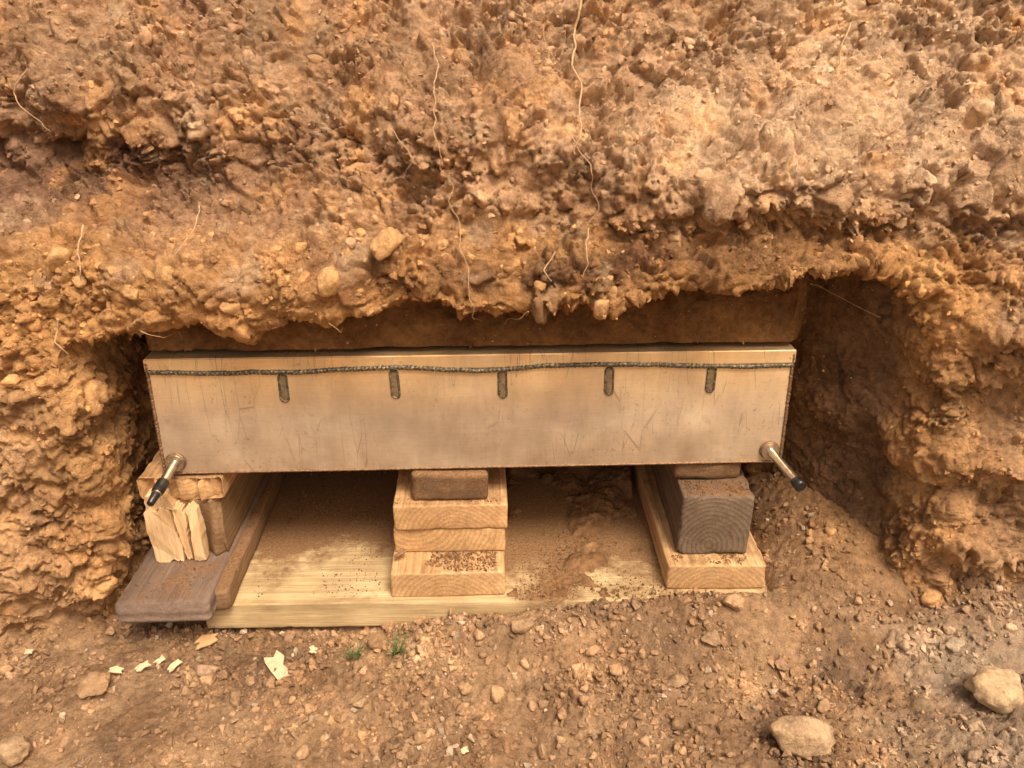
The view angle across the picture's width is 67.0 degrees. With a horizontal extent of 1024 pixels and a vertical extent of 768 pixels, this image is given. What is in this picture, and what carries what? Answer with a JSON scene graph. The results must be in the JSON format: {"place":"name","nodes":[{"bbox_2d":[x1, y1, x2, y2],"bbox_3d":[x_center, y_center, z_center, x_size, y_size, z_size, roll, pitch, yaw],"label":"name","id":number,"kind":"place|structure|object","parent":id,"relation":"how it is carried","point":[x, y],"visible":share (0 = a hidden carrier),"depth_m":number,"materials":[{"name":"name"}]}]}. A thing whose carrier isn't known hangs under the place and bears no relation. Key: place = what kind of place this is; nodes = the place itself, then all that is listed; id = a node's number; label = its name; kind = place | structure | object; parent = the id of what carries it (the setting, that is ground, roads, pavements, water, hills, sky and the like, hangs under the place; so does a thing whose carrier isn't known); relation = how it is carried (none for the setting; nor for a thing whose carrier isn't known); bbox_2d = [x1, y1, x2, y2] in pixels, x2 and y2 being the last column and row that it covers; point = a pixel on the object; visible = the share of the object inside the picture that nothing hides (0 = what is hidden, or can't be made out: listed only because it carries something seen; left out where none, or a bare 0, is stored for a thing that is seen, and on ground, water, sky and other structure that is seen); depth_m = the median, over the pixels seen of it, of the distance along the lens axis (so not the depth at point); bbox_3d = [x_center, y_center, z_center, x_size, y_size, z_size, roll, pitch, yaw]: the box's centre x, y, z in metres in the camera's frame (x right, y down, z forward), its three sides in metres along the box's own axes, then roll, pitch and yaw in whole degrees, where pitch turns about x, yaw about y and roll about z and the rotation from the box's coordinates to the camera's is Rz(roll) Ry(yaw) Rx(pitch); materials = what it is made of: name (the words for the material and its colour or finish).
{"place":"outdoors","nodes":[
{"label":"outdoors","id":0,"kind":"place"},
{"bbox_2d":[0,0,1023,653],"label":"earth bank","id":1,"kind":"structure","parent":0,"point":[988,54],"depth_m":0.86,"materials":[{"name":"soil"}]},
{"bbox_2d":[0,222,616,319],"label":"embedded stones","id":2,"kind":"object","parent":1,"relation":"on","point":[301,247],"visible":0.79,"depth_m":0.83,"materials":[{"name":"brown stone"}]},
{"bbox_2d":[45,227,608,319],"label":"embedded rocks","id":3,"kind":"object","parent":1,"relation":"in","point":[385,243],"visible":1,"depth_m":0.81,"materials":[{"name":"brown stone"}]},
{"bbox_2d":[13,0,878,353],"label":"plant roots","id":4,"kind":"object","parent":1,"relation":"on","point":[441,158],"visible":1,"depth_m":0.84,"materials":[{"name":"brown plant"}]},
{"bbox_2d":[0,0,1023,623],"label":"soil clods","id":5,"kind":"object","parent":1,"relation":"on","point":[528,242],"visible":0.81,"depth_m":0.86,"materials":[{"name":"brown soil"}]},
{"bbox_2d":[0,0,1023,419],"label":"soil lumps","id":6,"kind":"object","parent":1,"relation":"on","point":[980,108],"visible":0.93,"depth_m":0.84,"materials":[{"name":"brown soil"}]},
{"bbox_2d":[0,468,1023,767],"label":"ground","id":7,"kind":"structure","parent":0,"point":[514,718],"depth_m":0.91,"materials":[{"name":"soil"}]},
{"bbox_2d":[0,732,30,766],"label":"stone","id":8,"kind":"object","parent":7,"relation":"on","point":[14,749],"visible":1,"depth_m":0.81,"materials":[{"name":"stone"}]},
{"bbox_2d":[24,649,33,654],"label":"wood chip","id":9,"kind":"object","parent":7,"relation":"on","point":[28,651],"visible":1,"depth_m":0.96,"materials":[{"name":"beige wood"}]},
{"bbox_2d":[77,671,110,698],"bbox_3d":[-0.480,0.345,0.887,0.035,0.019,0.033,-8,26,-18],"label":"stone","id":10,"kind":"object","parent":7,"relation":"on","point":[95,683],"visible":1,"depth_m":0.88,"materials":[{"name":"stone"}]},
{"bbox_2d":[108,666,123,673],"bbox_3d":[-0.465,0.336,0.909,0.018,0.002,0.010,-2,40,1],"label":"wood chip","id":11,"kind":"object","parent":7,"relation":"on","point":[116,669],"visible":1,"depth_m":0.91,"materials":[{"name":"beige wood"}]},
{"bbox_2d":[134,660,150,671],"bbox_3d":[-0.440,0.336,0.920,0.018,0.003,0.010,-27,47,-31],"label":"wood chip","id":12,"kind":"object","parent":7,"relation":"on","point":[141,667],"visible":1,"depth_m":0.92,"materials":[{"name":"beige wood"}]},
{"bbox_2d":[153,655,165,664],"bbox_3d":[-0.424,0.333,0.933,0.008,0.003,0.013,25,41,19],"label":"wood chip","id":13,"kind":"object","parent":7,"relation":"on","point":[160,659],"visible":1,"depth_m":0.93,"materials":[{"name":"beige wood"}]},
{"bbox_2d":[167,659,181,672],"bbox_3d":[-0.402,0.335,0.920,0.009,0.002,0.018,21,41,21],"label":"wood chip","id":14,"kind":"object","parent":7,"relation":"on","point":[173,665],"visible":1,"depth_m":0.92,"materials":[{"name":"beige wood"}]},
{"bbox_2d":[194,633,218,649],"bbox_3d":[-0.384,0.321,0.972,0.030,0.003,0.019,-20,43,-23],"label":"wood chip","id":15,"kind":"object","parent":7,"relation":"on","point":[205,640],"visible":1,"depth_m":0.97,"materials":[{"name":"orange wood"}]},
{"bbox_2d":[195,665,218,677],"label":"stone","id":16,"kind":"object","parent":7,"relation":"on","point":[204,670],"visible":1,"depth_m":0.90,"materials":[{"name":"stone"}]},
{"bbox_2d":[264,650,291,680],"bbox_3d":[-0.275,0.333,0.915,0.022,0.003,0.050,-27,36,-32],"label":"wood chip","id":17,"kind":"object","parent":7,"relation":"on","point":[276,661],"visible":1,"depth_m":0.92,"materials":[{"name":"beige wood"}]},
{"bbox_2d":[309,646,317,653],"bbox_3d":[-0.245,0.328,0.954,0.011,0.002,0.011,6,35,-13],"label":"wood chip","id":18,"kind":"object","parent":7,"relation":"on","point":[312,649],"visible":1,"depth_m":0.95,"materials":[{"name":"beige wood"}]},
{"bbox_2d":[334,638,370,660],"bbox_3d":[-0.190,0.324,0.931,0.040,0.022,0.044,15,29,29],"label":"grass tuft","id":19,"kind":"object","parent":7,"relation":"on","point":[357,654],"visible":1,"depth_m":0.93,"materials":[{"name":"green plant"}]},
{"bbox_2d":[353,697,364,707],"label":"stone","id":20,"kind":"object","parent":7,"relation":"on","point":[359,702],"visible":1,"depth_m":0.86,"materials":[{"name":"stone"}]},
{"bbox_2d":[367,632,388,650],"bbox_3d":[-0.166,0.320,0.960,0.026,0.022,0.022,0,25,0],"label":"stone","id":21,"kind":"object","parent":7,"relation":"on","point":[375,641],"visible":0.99,"depth_m":0.95,"materials":[{"name":"stone"}]},
{"bbox_2d":[378,624,417,658],"bbox_3d":[-0.138,0.318,0.942,0.052,0.026,0.062,0,25,0],"label":"grass tuft","id":22,"kind":"object","parent":7,"relation":"on","point":[393,652],"visible":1,"depth_m":0.94,"materials":[{"name":"green plant"}]},
{"bbox_2d":[460,746,468,753],"bbox_3d":[-0.050,0.385,0.813,0.008,0.002,0.007,-17,50,-14],"label":"wood chip","id":23,"kind":"object","parent":7,"relation":"on","point":[464,750],"visible":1,"depth_m":0.81,"materials":[{"name":"beige wood"}]},
{"bbox_2d":[206,465,766,627],"bbox_3d":[-0.024,0.209,1.161,0.738,0.041,0.393,0,25,-1],"label":"timber base board","id":24,"kind":"object","parent":7,"relation":"on","point":[293,599],"visible":0.43,"depth_m":1.05,"materials":[{"name":"beige wood"}]},
{"bbox_2d":[115,472,271,622],"bbox_3d":[-0.422,0.204,1.078,0.114,0.034,0.340,-1,25,-1],"label":"timber plank","id":25,"kind":"object","parent":24,"relation":"on","point":[138,606],"visible":0.57,"depth_m":0.94,"materials":[{"name":"brown wood"}]},
{"bbox_2d":[143,472,265,562],"bbox_3d":[-0.418,0.113,1.108,0.090,0.108,0.328,-1,25,-2],"label":"timber post block","id":26,"kind":"object","parent":25,"relation":"on","point":[195,529],"depth_m":0.98,"materials":[{"name":"beige wood"}]},
{"bbox_2d":[137,451,237,500],"bbox_3d":[-0.413,0.080,1.065,0.108,0.033,0.257,-1,25,-2],"label":"timber shim","id":27,"kind":"object","parent":26,"relation":"on","point":[202,487],"visible":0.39,"depth_m":0.96,"materials":[{"name":"brown wood"}]},
{"bbox_2d":[215,472,286,610],"bbox_3d":[-0.370,0.189,1.118,0.030,0.032,0.372,-1,25,-3],"label":"timber rail","id":28,"kind":"object","parent":24,"relation":"on","point":[231,578],"visible":0.65,"depth_m":1.04,"materials":[{"name":"brown wood"}]},
{"bbox_2d":[123,470,748,599],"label":"soil crumbs","id":29,"kind":"object","parent":24,"relation":"on","point":[495,553],"visible":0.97,"depth_m":1.00,"materials":[{"name":"brown soil"}]},
{"bbox_2d":[390,547,504,596],"bbox_3d":[-0.086,0.184,1.121,0.145,0.038,0.325,-1,25,-2],"label":"timber block","id":30,"kind":"object","parent":24,"relation":"on","point":[412,573],"depth_m":0.98,"materials":[{"name":"beige wood"}]},
{"bbox_2d":[394,548,406,557],"bbox_3d":[-0.142,0.216,0.985,0.019,0.012,0.012,-13,28,-25],"label":"soil lump","id":31,"kind":"object","parent":30,"relation":"on","point":[401,552],"visible":1,"depth_m":0.98,"materials":[{"name":"brown soil"}]},
{"bbox_2d":[394,525,504,551],"bbox_3d":[-0.084,0.138,1.133,0.144,0.038,0.302,-1,25,-1],"label":"timber block","id":32,"kind":"object","parent":30,"relation":"on","point":[471,539],"depth_m":1.00,"materials":[{"name":"beige wood"}]},
{"bbox_2d":[393,468,507,529],"bbox_3d":[-0.084,0.102,1.121,0.145,0.038,0.316,-1,25,-2],"label":"timber block","id":33,"kind":"object","parent":32,"relation":"on","point":[445,514],"depth_m":0.98,"materials":[{"name":"brown wood"}]},
{"bbox_2d":[411,468,489,499],"bbox_3d":[-0.080,0.082,1.073,0.101,0.043,0.229,-1,25,-1],"label":"timber block","id":34,"kind":"object","parent":33,"relation":"on","point":[449,484],"depth_m":0.97,"materials":[{"name":"brown wood"}]},
{"bbox_2d":[143,342,806,506],"bbox_3d":[-0.047,-0.007,1.035,0.776,0.150,0.370,-1,25,-2],"label":"steel tank","id":35,"kind":"object","parent":34,"relation":"on","point":[219,411],"visible":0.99,"depth_m":0.94,"materials":[{"name":"beige metal"}]},
{"bbox_2d":[506,465,642,596],"bbox_3d":[0.085,0.194,1.123,0.209,0.042,0.328,0,25,0],"label":"soil spill","id":36,"kind":"object","parent":24,"relation":"on","point":[606,495],"visible":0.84,"depth_m":1.15,"materials":[{"name":"brown soil"}]},
{"bbox_2d":[631,465,765,588],"bbox_3d":[0.259,0.175,1.141,0.127,0.039,0.341,0,25,0],"label":"timber block","id":37,"kind":"object","parent":24,"relation":"on","point":[687,571],"depth_m":0.99,"materials":[{"name":"brown wood"}]},
{"bbox_2d":[652,464,754,553],"bbox_3d":[0.259,0.115,1.119,0.092,0.091,0.309,0,25,0],"label":"timber post block","id":38,"kind":"object","parent":37,"relation":"on","point":[710,523],"depth_m":0.98,"materials":[{"name":"wood"}]},
{"bbox_2d":[669,463,740,478],"bbox_3d":[0.250,0.067,1.084,0.092,0.030,0.215,-1,25,-1],"label":"timber shim","id":39,"kind":"object","parent":38,"relation":"on","point":[717,471],"visible":0.21,"depth_m":0.99,"materials":[{"name":"brown wood"}]},
{"bbox_2d":[511,618,533,633],"bbox_3d":[0.013,0.296,0.948,0.028,0.020,0.022,0,25,0],"label":"stone","id":40,"kind":"object","parent":7,"relation":"on","point":[522,626],"visible":1,"depth_m":0.94,"materials":[{"name":"stone"}]},
{"bbox_2d":[667,673,687,687],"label":"stone","id":41,"kind":"object","parent":7,"relation":"on","point":[678,680],"visible":1,"depth_m":0.90,"materials":[{"name":"stone"}]},
{"bbox_2d":[701,629,721,646],"bbox_3d":[0.237,0.303,0.927,0.025,0.019,0.024,0,25,0],"label":"stone","id":42,"kind":"object","parent":7,"relation":"on","point":[711,637],"visible":1,"depth_m":0.92,"materials":[{"name":"stone"}]},
{"bbox_2d":[722,593,744,610],"bbox_3d":[0.268,0.262,0.934,0.026,0.019,0.022,12,27,24],"label":"stone","id":43,"kind":"object","parent":7,"relation":"on","point":[734,601],"visible":1,"depth_m":0.93,"materials":[{"name":"stone"}]},
{"bbox_2d":[774,656,789,671],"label":"stone","id":44,"kind":"object","parent":7,"relation":"on","point":[780,663],"visible":1,"depth_m":0.91,"materials":[{"name":"stone"}]},
{"bbox_2d":[768,715,834,758],"bbox_3d":[0.309,0.372,0.825,0.070,0.042,0.040,0,25,0],"label":"stone","id":45,"kind":"object","parent":7,"relation":"on","point":[802,736],"visible":1,"depth_m":0.81,"materials":[{"name":"stone"}]},
{"bbox_2d":[943,637,964,652],"bbox_3d":[0.531,0.314,0.930,0.023,0.019,0.019,-20,32,-36],"label":"stone","id":46,"kind":"object","parent":7,"relation":"on","point":[955,644],"visible":1,"depth_m":0.92,"materials":[{"name":"stone"}]},
{"bbox_2d":[964,717,985,732],"bbox_3d":[0.500,0.369,0.834,0.022,0.014,0.020,0,25,0],"label":"stone","id":47,"kind":"object","parent":7,"relation":"on","point":[972,723],"visible":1,"depth_m":0.83,"materials":[{"name":"stone"}]},
{"bbox_2d":[964,665,1023,714],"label":"stone","id":48,"kind":"object","parent":7,"relation":"on","point":[996,689],"visible":1,"depth_m":0.86,"materials":[{"name":"stone"}]}
]}

